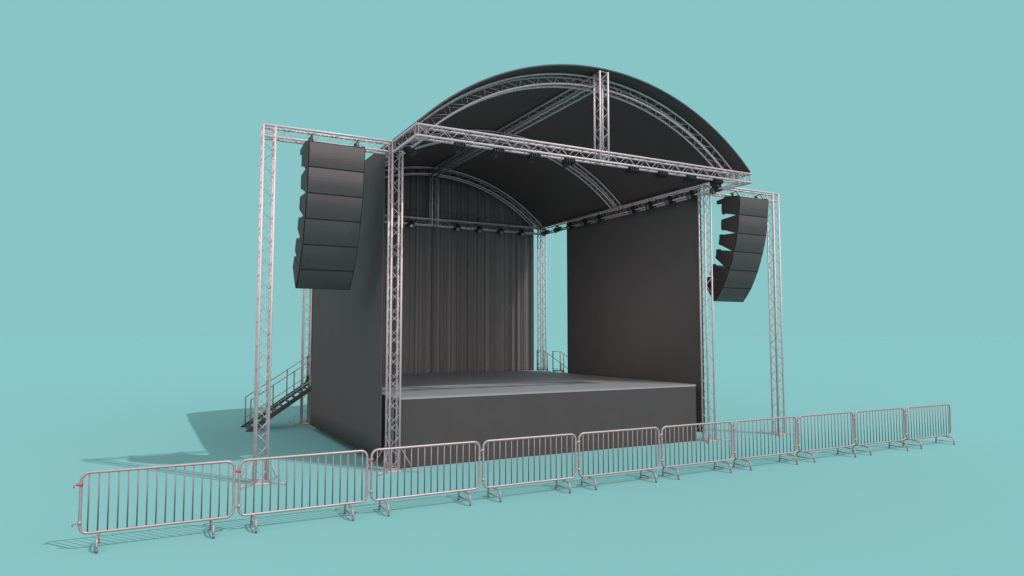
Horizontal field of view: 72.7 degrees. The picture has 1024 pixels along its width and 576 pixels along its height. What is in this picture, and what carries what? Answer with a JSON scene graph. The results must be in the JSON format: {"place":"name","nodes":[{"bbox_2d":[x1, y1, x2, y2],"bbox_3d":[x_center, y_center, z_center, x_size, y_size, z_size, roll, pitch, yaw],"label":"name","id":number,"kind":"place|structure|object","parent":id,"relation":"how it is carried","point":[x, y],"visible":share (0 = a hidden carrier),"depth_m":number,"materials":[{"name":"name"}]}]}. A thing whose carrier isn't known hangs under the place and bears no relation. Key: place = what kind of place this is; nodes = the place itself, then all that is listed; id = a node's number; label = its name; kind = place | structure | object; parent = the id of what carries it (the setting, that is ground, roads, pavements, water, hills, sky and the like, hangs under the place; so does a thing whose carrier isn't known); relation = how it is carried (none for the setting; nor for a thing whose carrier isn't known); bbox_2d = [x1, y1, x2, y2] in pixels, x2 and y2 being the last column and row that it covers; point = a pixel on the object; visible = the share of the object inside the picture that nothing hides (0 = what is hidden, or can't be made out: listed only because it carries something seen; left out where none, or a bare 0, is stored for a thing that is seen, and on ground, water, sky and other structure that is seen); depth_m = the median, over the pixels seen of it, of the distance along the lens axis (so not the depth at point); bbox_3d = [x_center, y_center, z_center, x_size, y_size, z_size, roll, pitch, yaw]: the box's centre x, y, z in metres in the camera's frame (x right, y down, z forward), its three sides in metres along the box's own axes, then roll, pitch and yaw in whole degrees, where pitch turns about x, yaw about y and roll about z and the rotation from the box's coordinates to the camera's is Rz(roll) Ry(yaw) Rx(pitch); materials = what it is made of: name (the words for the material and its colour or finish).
{"place":"outdoors","nodes":[
{"label":"outdoors","id":0,"kind":"place"},
{"bbox_2d":[0,336,1023,575],"bbox_3d":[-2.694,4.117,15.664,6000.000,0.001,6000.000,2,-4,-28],"label":"ground","id":1,"kind":"structure","parent":0,"point":[73,409],"depth_m":14.41,"materials":[{"name":"teal"}]},
{"bbox_2d":[71,460,235,552],"bbox_3d":[-5.270,3.198,10.339,2.156,1.100,0.539,2,-4,-28],"label":"crowd barrier","id":2,"kind":"object","parent":1,"relation":"on","point":[210,519],"visible":1,"depth_m":10.31,"materials":[{"name":"silver metal"}]},
{"bbox_2d":[236,124,285,487],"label":"truss tower","id":3,"kind":"structure","parent":1,"relation":"on","point":[266,478],"depth_m":14.54,"materials":[{"name":"metal"}]},
{"bbox_2d":[241,353,311,431],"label":"stairs","id":4,"kind":"structure","parent":1,"relation":"on","point":[279,403],"depth_m":22.91,"materials":[{"name":"black metal"}]},
{"bbox_2d":[289,289,311,425],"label":"truss tower","id":5,"kind":"structure","parent":1,"relation":"on","point":[303,345],"depth_m":24.17,"materials":[{"name":"metal"}]},
{"bbox_2d":[384,214,544,234],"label":"truss beam","id":6,"kind":"structure","parent":5,"relation":"attached to","point":[461,222],"depth_m":27.31,"materials":[{"name":"metal"}]},
{"bbox_2d":[406,220,414,228],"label":"stage light","id":7,"kind":"object","parent":6,"relation":"attached to","point":[410,224],"visible":1,"depth_m":26.08,"materials":[{"name":"black metal"}]},
{"bbox_2d":[429,169,438,226],"bbox_3d":[-2.997,-3.455,26.742,0.290,2.180,0.288,2,-4,-28],"label":"king post","id":8,"kind":"object","parent":6,"relation":"on","point":[435,203],"visible":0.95,"depth_m":26.72,"materials":[{"name":"metal"}]},
{"bbox_2d":[453,224,460,231],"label":"stage light","id":9,"kind":"object","parent":6,"relation":"attached to","point":[458,228],"visible":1,"depth_m":26.98,"materials":[{"name":"black metal"}]},
{"bbox_2d":[385,166,542,228],"bbox_3d":[-2.981,-3.618,26.830,9.678,2.051,0.290,2,-4,-28],"label":"arch truss","id":10,"kind":"object","parent":6,"relation":"on","point":[443,176],"visible":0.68,"depth_m":27.68,"materials":[{"name":"metal"}]},
{"bbox_2d":[309,169,533,373],"bbox_3d":[-3.122,-0.079,26.811,9.166,9.152,0.168,2,-4,-28],"label":"backdrop curtain","id":11,"kind":"object","parent":10,"relation":"hanging from","point":[467,300],"visible":0.52,"depth_m":27.42,"materials":[{"name":"fabric"}]},
{"bbox_2d":[475,226,482,233],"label":"stage light","id":12,"kind":"object","parent":6,"relation":"attached to","point":[478,229],"visible":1,"depth_m":27.42,"materials":[{"name":"black metal"}]},
{"bbox_2d":[496,228,503,235],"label":"stage light","id":13,"kind":"object","parent":6,"relation":"attached to","point":[500,231],"visible":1,"depth_m":27.86,"materials":[{"name":"black metal"}]},
{"bbox_2d":[517,229,524,236],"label":"stage light","id":14,"kind":"object","parent":6,"relation":"attached to","point":[521,233],"visible":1,"depth_m":28.31,"materials":[{"name":"black metal"}]},
{"bbox_2d":[235,450,367,532],"bbox_3d":[-3.403,3.266,11.333,2.156,1.100,0.539,2,-4,-28],"label":"crowd barrier","id":15,"kind":"object","parent":1,"relation":"on","point":[253,514],"visible":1,"depth_m":11.31,"materials":[{"name":"silver metal"}]},
{"bbox_2d":[368,142,416,475],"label":"truss tower","id":16,"kind":"structure","parent":1,"relation":"on","point":[396,407],"depth_m":15.88,"materials":[{"name":"metal"}]},
{"bbox_2d":[261,123,391,154],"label":"truss beam","id":17,"kind":"structure","parent":16,"relation":"attached to","point":[324,134],"depth_m":15.34,"materials":[{"name":"metal"}]},
{"bbox_2d":[300,134,364,154],"bbox_3d":[-3.981,-3.128,15.414,1.214,0.320,0.900,2,-4,-28],"label":"rigging frame","id":18,"kind":"object","parent":17,"relation":"attached to","point":[311,139],"visible":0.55,"depth_m":15.20,"materials":[{"name":"black metal"}]},
{"bbox_2d":[301,141,364,172],"bbox_3d":[-3.937,-2.809,15.308,1.224,0.538,0.769,2,-4,-28],"label":"loudspeaker","id":19,"kind":"object","parent":18,"relation":"hanging from","point":[331,156],"visible":0.88,"depth_m":14.97,"materials":[{"name":"paint"}]},
{"bbox_2d":[301,166,363,197],"bbox_3d":[-3.957,-2.268,15.309,1.224,0.552,0.753,2,-4,-28],"label":"loudspeaker","id":20,"kind":"object","parent":19,"relation":"hanging from","point":[331,181],"visible":1,"depth_m":14.99,"materials":[{"name":"paint"}]},
{"bbox_2d":[299,192,362,221],"bbox_3d":[-4.004,-1.751,15.362,1.224,0.582,0.794,2,-4,-28],"label":"loudspeaker","id":21,"kind":"object","parent":20,"relation":"hanging from","point":[328,207],"visible":1,"depth_m":15.05,"materials":[{"name":"paint"}]},
{"bbox_2d":[297,216,360,246],"bbox_3d":[-4.075,-1.256,15.461,1.224,0.677,0.794,2,-4,-28],"label":"loudspeaker","id":22,"kind":"object","parent":21,"relation":"hanging from","point":[327,232],"visible":0.92,"depth_m":15.17,"materials":[{"name":"paint"}]},
{"bbox_2d":[295,237,357,270],"bbox_3d":[-4.178,-0.765,15.623,1.224,0.753,0.822,2,-4,-28],"label":"loudspeaker","id":23,"kind":"object","parent":22,"relation":"hanging from","point":[325,257],"visible":0.88,"depth_m":15.35,"materials":[{"name":"paint"}]},
{"bbox_2d":[293,256,353,289],"bbox_3d":[-4.297,-0.355,15.818,1.224,0.774,0.758,2,-4,-28],"label":"loudspeaker","id":24,"kind":"object","parent":23,"relation":"hanging from","point":[321,279],"visible":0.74,"depth_m":15.58,"materials":[{"name":"paint"}]},
{"bbox_2d":[385,123,427,166],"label":"truss beam","id":25,"kind":"structure","parent":16,"relation":"attached to","point":[409,139],"depth_m":15.37,"materials":[{"name":"metal"}]},
{"bbox_2d":[310,145,384,460],"bbox_3d":[-4.752,0.518,19.427,0.022,7.355,7.470,2,-4,-28],"label":"side curtain","id":26,"kind":"object","parent":25,"relation":"hanging from","point":[346,368],"visible":0.69,"depth_m":17.86,"materials":[{"name":"black fabric"}]},
{"bbox_2d":[390,153,401,166],"bbox_3d":[-2.738,-3.062,16.562,0.284,0.275,0.270,47,-23,-18],"label":"stage light","id":27,"kind":"object","parent":25,"relation":"hanging from","point":[395,158],"visible":0.51,"depth_m":16.48,"materials":[{"name":"black metal"}]},
{"bbox_2d":[402,143,417,157],"bbox_3d":[-2.268,-3.123,15.682,0.284,0.275,0.270,47,-23,-18],"label":"stage light","id":28,"kind":"object","parent":25,"relation":"attached to","point":[409,150],"visible":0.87,"depth_m":15.61,"materials":[{"name":"black metal"}]},
{"bbox_2d":[407,73,737,177],"bbox_3d":[2.021,-4.257,17.472,9.678,2.051,0.290,2,-4,-28],"label":"arch truss","id":29,"kind":"object","parent":25,"relation":"on","point":[538,85],"visible":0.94,"depth_m":17.32,"materials":[{"name":"metal"}]},
{"bbox_2d":[431,76,603,175],"bbox_3d":[-0.429,-4.814,22.113,0.290,0.288,11.050,2,-4,-28],"label":"ridge truss","id":30,"kind":"object","parent":29,"relation":"attached to","point":[518,125],"visible":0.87,"depth_m":20.45,"materials":[{"name":"metal"}]},
{"bbox_2d":[385,64,750,226],"bbox_3d":[-0.426,-4.002,22.054,9.710,2.039,11.580,2,-4,-28],"label":"roof canopy","id":31,"kind":"object","parent":29,"relation":"on","point":[544,191],"visible":0.59,"depth_m":20.98,"materials":[{"name":"black fabric"}]},
{"bbox_2d":[414,122,752,184],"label":"truss beam","id":32,"kind":"structure","parent":25,"relation":"attached to","point":[553,155],"depth_m":16.50,"materials":[{"name":"metal"}]},
{"bbox_2d":[452,139,465,152],"bbox_3d":[-1.183,-3.154,15.330,0.270,0.276,0.283,2,-18,-28],"label":"stage light","id":33,"kind":"object","parent":32,"relation":"attached to","point":[457,147],"visible":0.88,"depth_m":15.24,"materials":[{"name":"black metal"}]},
{"bbox_2d":[490,144,504,158],"bbox_3d":[-0.342,-3.123,15.777,0.270,0.276,0.283,2,-18,-28],"label":"stage light","id":34,"kind":"object","parent":32,"relation":"attached to","point":[495,153],"visible":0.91,"depth_m":15.70,"materials":[{"name":"black metal"}]},
{"bbox_2d":[527,152,540,162],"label":"stage light","id":35,"kind":"object","parent":32,"relation":"attached to","point":[532,157],"visible":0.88,"depth_m":16.14,"materials":[{"name":"black metal"}]},
{"bbox_2d":[561,154,575,167],"bbox_3d":[1.340,-3.062,16.672,0.270,0.276,0.283,2,-18,-28],"label":"stage light","id":36,"kind":"object","parent":32,"relation":"attached to","point":[566,162],"visible":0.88,"depth_m":16.58,"materials":[{"name":"black metal"}]},
{"bbox_2d":[593,70,609,165],"bbox_3d":[2.192,-4.162,17.057,0.290,2.270,0.288,2,-4,-28],"label":"king post","id":37,"kind":"object","parent":32,"relation":"on","point":[601,103],"visible":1,"depth_m":17.03,"materials":[{"name":"metal"}]},
{"bbox_2d":[625,164,638,175],"bbox_3d":[3.022,-3.001,17.567,0.270,0.276,0.283,2,-18,-28],"label":"stage light","id":38,"kind":"object","parent":32,"relation":"attached to","point":[630,171],"visible":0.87,"depth_m":17.48,"materials":[{"name":"black metal"}]},
{"bbox_2d":[655,168,668,179],"bbox_3d":[3.862,-2.971,18.014,0.270,0.276,0.283,2,-18,-28],"label":"stage light","id":39,"kind":"object","parent":32,"relation":"attached to","point":[659,175],"visible":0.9,"depth_m":17.93,"materials":[{"name":"black metal"}]},
{"bbox_2d":[683,172,696,183],"bbox_3d":[4.703,-2.940,18.461,0.270,0.276,0.283,2,-18,-28],"label":"stage light","id":40,"kind":"object","parent":32,"relation":"attached to","point":[687,179],"visible":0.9,"depth_m":18.38,"materials":[{"name":"black metal"}]},
{"bbox_2d":[710,176,723,187],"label":"stage light","id":41,"kind":"object","parent":32,"relation":"attached to","point":[715,182],"visible":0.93,"depth_m":18.82,"materials":[{"name":"black metal"}]},
{"bbox_2d":[368,441,480,515],"bbox_3d":[-1.535,3.334,12.327,2.156,1.100,0.539,2,-4,-28],"label":"crowd barrier","id":42,"kind":"object","parent":1,"relation":"on","point":[424,493],"visible":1,"depth_m":12.31,"materials":[{"name":"silver metal"}]},
{"bbox_2d":[308,370,696,467],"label":"stage platform","id":43,"kind":"structure","parent":1,"relation":"on","point":[481,408],"depth_m":18.09,"materials":[{"name":"fabric"}]},
{"bbox_2d":[537,350,567,372],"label":"stairs","id":44,"kind":"structure","parent":43,"relation":"attached to","point":[561,370],"depth_m":27.72,"materials":[{"name":"black metal"}]},
{"bbox_2d":[480,433,576,501],"bbox_3d":[0.333,3.402,13.320,2.156,1.100,0.539,2,-4,-28],"label":"crowd barrier","id":45,"kind":"object","parent":1,"relation":"on","point":[495,487],"visible":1,"depth_m":13.28,"materials":[{"name":"silver metal"}]},
{"bbox_2d":[537,228,546,370],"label":"truss tower","id":46,"kind":"structure","parent":1,"relation":"on","point":[542,340],"depth_m":28.77,"materials":[{"name":"metal"}]},
{"bbox_2d":[577,427,659,489],"bbox_3d":[2.201,3.470,14.314,2.156,1.100,0.539,2,-4,-28],"label":"crowd barrier","id":47,"kind":"object","parent":1,"relation":"on","point":[613,472],"visible":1,"depth_m":14.31,"materials":[{"name":"silver metal"}]},
{"bbox_2d":[660,421,732,479],"bbox_3d":[4.068,3.538,15.308,2.156,1.100,0.539,2,-4,-28],"label":"crowd barrier","id":48,"kind":"object","parent":1,"relation":"on","point":[700,462],"visible":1,"depth_m":15.29,"materials":[{"name":"silver metal"}]},
{"bbox_2d":[697,184,727,441],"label":"truss tower","id":49,"kind":"structure","parent":1,"relation":"on","point":[707,316],"depth_m":20.32,"materials":[{"name":"metal"}]},
{"bbox_2d":[538,173,751,234],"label":"truss beam","id":50,"kind":"structure","parent":49,"relation":"attached to","point":[645,201],"depth_m":22.91,"materials":[{"name":"metal"}]},
{"bbox_2d":[385,129,623,208],"bbox_3d":[-0.450,-3.941,22.094,9.678,2.051,0.290,2,-4,-28],"label":"arch truss","id":51,"kind":"object","parent":50,"relation":"on","point":[484,139],"visible":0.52,"depth_m":23.00,"materials":[{"name":"metal"}]},
{"bbox_2d":[541,229,549,235],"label":"stage light","id":52,"kind":"object","parent":50,"relation":"attached to","point":[543,233],"visible":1,"depth_m":28.38,"materials":[{"name":"black metal"}]},
{"bbox_2d":[553,225,562,232],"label":"stage light","id":53,"kind":"object","parent":50,"relation":"attached to","point":[555,230],"visible":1,"depth_m":27.56,"materials":[{"name":"black metal"}]},
{"bbox_2d":[566,222,575,229],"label":"stage light","id":54,"kind":"object","parent":50,"relation":"attached to","point":[569,226],"visible":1,"depth_m":26.73,"materials":[{"name":"black metal"}]},
{"bbox_2d":[581,218,590,225],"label":"stage light","id":55,"kind":"object","parent":50,"relation":"attached to","point":[584,223],"visible":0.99,"depth_m":25.84,"materials":[{"name":"black metal"}]},
{"bbox_2d":[595,214,604,222],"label":"stage light","id":56,"kind":"object","parent":50,"relation":"attached to","point":[598,219],"visible":0.99,"depth_m":25.04,"materials":[{"name":"black metal"}]},
{"bbox_2d":[628,205,638,214],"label":"stage light","id":57,"kind":"object","parent":50,"relation":"attached to","point":[631,210],"visible":1,"depth_m":23.32,"materials":[{"name":"black metal"}]},
{"bbox_2d":[567,186,704,431],"bbox_3d":[3.939,0.806,24.053,0.022,7.410,7.470,2,-4,-28],"label":"side curtain","id":58,"kind":"object","parent":50,"relation":"hanging from","point":[633,305],"visible":0.72,"depth_m":23.43,"materials":[{"name":"black fabric"}]},
{"bbox_2d":[645,201,656,209],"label":"stage light","id":59,"kind":"object","parent":50,"relation":"attached to","point":[648,206],"visible":1,"depth_m":22.53,"materials":[{"name":"black metal"}]},
{"bbox_2d":[664,196,676,205],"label":"stage light","id":60,"kind":"object","parent":50,"relation":"attached to","point":[669,201],"visible":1,"depth_m":21.70,"materials":[{"name":"black metal"}]},
{"bbox_2d":[686,190,697,199],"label":"stage light","id":61,"kind":"object","parent":50,"relation":"hanging from","point":[689,196],"visible":1,"depth_m":20.82,"materials":[{"name":"black metal"}]},
{"bbox_2d":[710,185,722,193],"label":"stage light","id":62,"kind":"object","parent":50,"relation":"attached to","point":[713,190],"visible":0.88,"depth_m":19.96,"materials":[{"name":"black metal"}]},
{"bbox_2d":[733,416,797,470],"bbox_3d":[5.936,3.606,16.301,2.156,1.100,0.539,2,-4,-28],"label":"crowd barrier","id":63,"kind":"object","parent":1,"relation":"on","point":[772,454],"visible":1,"depth_m":16.30,"materials":[{"name":"silver metal"}]},
{"bbox_2d":[757,193,799,436],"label":"truss tower","id":64,"kind":"structure","parent":1,"relation":"on","point":[775,317],"depth_m":21.68,"materials":[{"name":"metal"}]},
{"bbox_2d":[707,185,779,203],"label":"truss beam","id":65,"kind":"structure","parent":64,"relation":"attached to","point":[719,194],"depth_m":21.40,"materials":[{"name":"metal"}]},
{"bbox_2d":[717,191,767,204],"bbox_3d":[7.041,-2.728,21.278,1.214,0.320,0.900,2,-4,-28],"label":"rigging frame","id":66,"kind":"object","parent":65,"relation":"attached to","point":[725,199],"visible":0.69,"depth_m":21.05,"materials":[{"name":"black metal"}]},
{"bbox_2d":[721,196,768,217],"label":"loudspeaker","id":67,"kind":"object","parent":66,"relation":"hanging from","point":[739,205],"visible":0.92,"depth_m":20.83,"materials":[{"name":"paint"}]},
{"bbox_2d":[721,215,767,235],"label":"loudspeaker","id":68,"kind":"object","parent":67,"relation":"hanging from","point":[746,224],"visible":1,"depth_m":20.84,"materials":[{"name":"paint"}]},
{"bbox_2d":[718,233,765,253],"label":"loudspeaker","id":69,"kind":"object","parent":68,"relation":"hanging from","point":[740,242],"visible":1,"depth_m":20.90,"materials":[{"name":"paint"}]},
{"bbox_2d":[715,249,762,270],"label":"loudspeaker","id":70,"kind":"object","parent":69,"relation":"hanging from","point":[735,260],"visible":0.95,"depth_m":21.02,"materials":[{"name":"paint"}]},
{"bbox_2d":[710,264,757,288],"bbox_3d":[6.844,-0.365,21.487,1.224,0.753,0.822,2,-4,-28],"label":"loudspeaker","id":71,"kind":"object","parent":70,"relation":"hanging from","point":[723,276],"visible":0.78,"depth_m":21.20,"materials":[{"name":"paint"}]},
{"bbox_2d":[707,277,750,301],"bbox_3d":[6.726,0.045,21.682,1.224,0.774,0.758,2,-4,-28],"label":"loudspeaker","id":72,"kind":"object","parent":71,"relation":"hanging from","point":[721,294],"visible":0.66,"depth_m":21.42,"materials":[{"name":"paint"}]},
{"bbox_2d":[796,411,855,461],"bbox_3d":[7.804,3.674,17.295,2.156,1.100,0.539,2,-4,-28],"label":"crowd barrier","id":73,"kind":"object","parent":1,"relation":"on","point":[848,446],"visible":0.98,"depth_m":17.29,"materials":[{"name":"silver metal"}]},
{"bbox_2d":[852,407,907,454],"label":"crowd barrier","id":74,"kind":"object","parent":1,"relation":"on","point":[894,440],"visible":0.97,"depth_m":18.29,"materials":[{"name":"silver metal"}]},
{"bbox_2d":[902,404,954,448],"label":"crowd barrier","id":75,"kind":"object","parent":1,"relation":"on","point":[938,435],"visible":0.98,"depth_m":19.28,"materials":[{"name":"silver metal"}]},
{"bbox_2d":[0,0,1023,335],"label":"sky","id":76,"kind":"structure","parent":0,"point":[888,135],"materials":[{"name":"teal"}]}
]}

